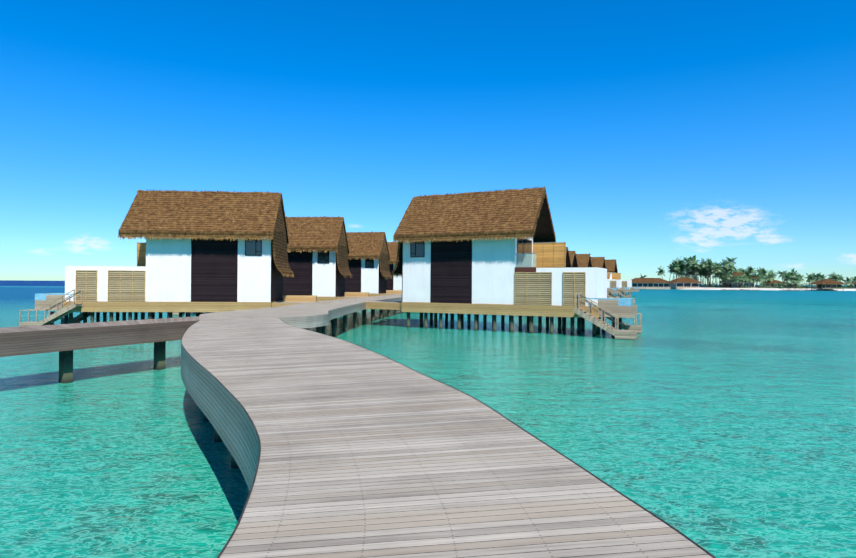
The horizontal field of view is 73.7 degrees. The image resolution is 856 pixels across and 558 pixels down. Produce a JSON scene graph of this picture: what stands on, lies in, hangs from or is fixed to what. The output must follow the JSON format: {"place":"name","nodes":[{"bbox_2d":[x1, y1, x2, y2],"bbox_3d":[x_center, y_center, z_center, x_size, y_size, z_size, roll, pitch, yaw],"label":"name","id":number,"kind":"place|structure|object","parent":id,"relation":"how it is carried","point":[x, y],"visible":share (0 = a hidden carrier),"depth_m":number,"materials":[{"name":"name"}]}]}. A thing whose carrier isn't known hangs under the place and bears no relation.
{"place":"outdoors","nodes":[
{"label":"outdoors","id":0,"kind":"place"},
{"bbox_2d":[0,280,855,557],"bbox_3d":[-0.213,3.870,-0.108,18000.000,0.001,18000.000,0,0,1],"label":"lagoon water","id":1,"kind":"structure","parent":0,"point":[719,423],"depth_m":16.08,"materials":[{"name":"teal liquid"}]},
{"bbox_2d":[19,189,293,326],"bbox_3d":[-22.048,-1.629,48.807,20.083,12.160,7.390,0,0,-4],"label":"villa","id":2,"kind":"object","parent":1,"relation":"in","point":[209,251],"visible":0.96,"depth_m":46.49,"materials":[{"name":"plant"}]},
{"bbox_2d":[173,216,352,314],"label":"villa","id":3,"kind":"object","parent":1,"relation":"in","point":[318,250],"visible":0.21,"depth_m":65.36,"materials":[{"name":"plant"}]},
{"bbox_2d":[0,294,715,557],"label":"boardwalk","id":4,"kind":"structure","parent":1,"relation":"in","point":[337,447],"depth_m":5.95,"materials":[{"name":"grey wood"}]},
{"bbox_2d":[272,290,401,309],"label":"entrance platforms","id":5,"kind":"object","parent":4,"relation":"on","point":[301,299],"visible":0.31,"depth_m":50.61,"materials":[{"name":"beige wood"}]},
{"bbox_2d":[345,231,391,296],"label":"villa","id":6,"kind":"object","parent":1,"relation":"in","point":[368,258],"visible":0.23,"depth_m":85.62,"materials":[{"name":"plant"}]},
{"bbox_2d":[387,242,401,289],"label":"villa","id":7,"kind":"object","parent":1,"relation":"in","point":[394,283],"visible":0.02,"depth_m":106.64,"materials":[{"name":"plant"}]},
{"bbox_2d":[392,186,641,339],"bbox_3d":[6.991,-1.472,47.127,20.077,12.160,7.395,0,0,27],"label":"villa","id":8,"kind":"object","parent":1,"relation":"in","point":[493,253],"visible":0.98,"depth_m":45.95,"materials":[{"name":"plant"}]},
{"bbox_2d":[566,247,574,267],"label":"villa","id":9,"kind":"object","parent":1,"relation":"on","point":[568,263],"depth_m":122.54,"materials":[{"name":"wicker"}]},
{"bbox_2d":[569,251,607,293],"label":"villa","id":10,"kind":"object","parent":1,"relation":"on","point":[573,258],"visible":0.02,"depth_m":135.14,"materials":[{"name":"plant"}]},
{"bbox_2d":[576,253,619,297],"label":"villa","id":11,"kind":"object","parent":1,"relation":"in","point":[583,260],"visible":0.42,"depth_m":146.85,"materials":[{"name":"plant"}]},
{"bbox_2d":[591,257,630,297],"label":"villa","id":12,"kind":"object","parent":1,"relation":"in","point":[598,262],"visible":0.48,"depth_m":162.47,"materials":[{"name":"plant"}]},
{"bbox_2d":[605,259,638,295],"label":"villa","id":13,"kind":"object","parent":1,"relation":"in","point":[611,266],"visible":0.12,"depth_m":180.76,"materials":[{"name":"plant"}]},
{"bbox_2d":[0,0,855,284],"label":"sky","id":14,"kind":"structure","parent":0,"point":[655,133],"materials":[{"name":"blue"}]},
{"bbox_2d":[671,286,855,290],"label":"beach","id":15,"kind":"structure","parent":0,"point":[774,288],"depth_m":395.02,"materials":[{"name":"white sand"}]},
{"bbox_2d":[631,272,855,290],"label":"island buildings","id":16,"kind":"structure","parent":15,"relation":"on","point":[677,283],"depth_m":399.77,"materials":[{"name":"brown paint"}]},
{"bbox_2d":[640,255,855,287],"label":"palm trees","id":17,"kind":"object","parent":15,"relation":"on","point":[705,269],"visible":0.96,"depth_m":420.08,"materials":[{"name":"green plant"}]}
]}

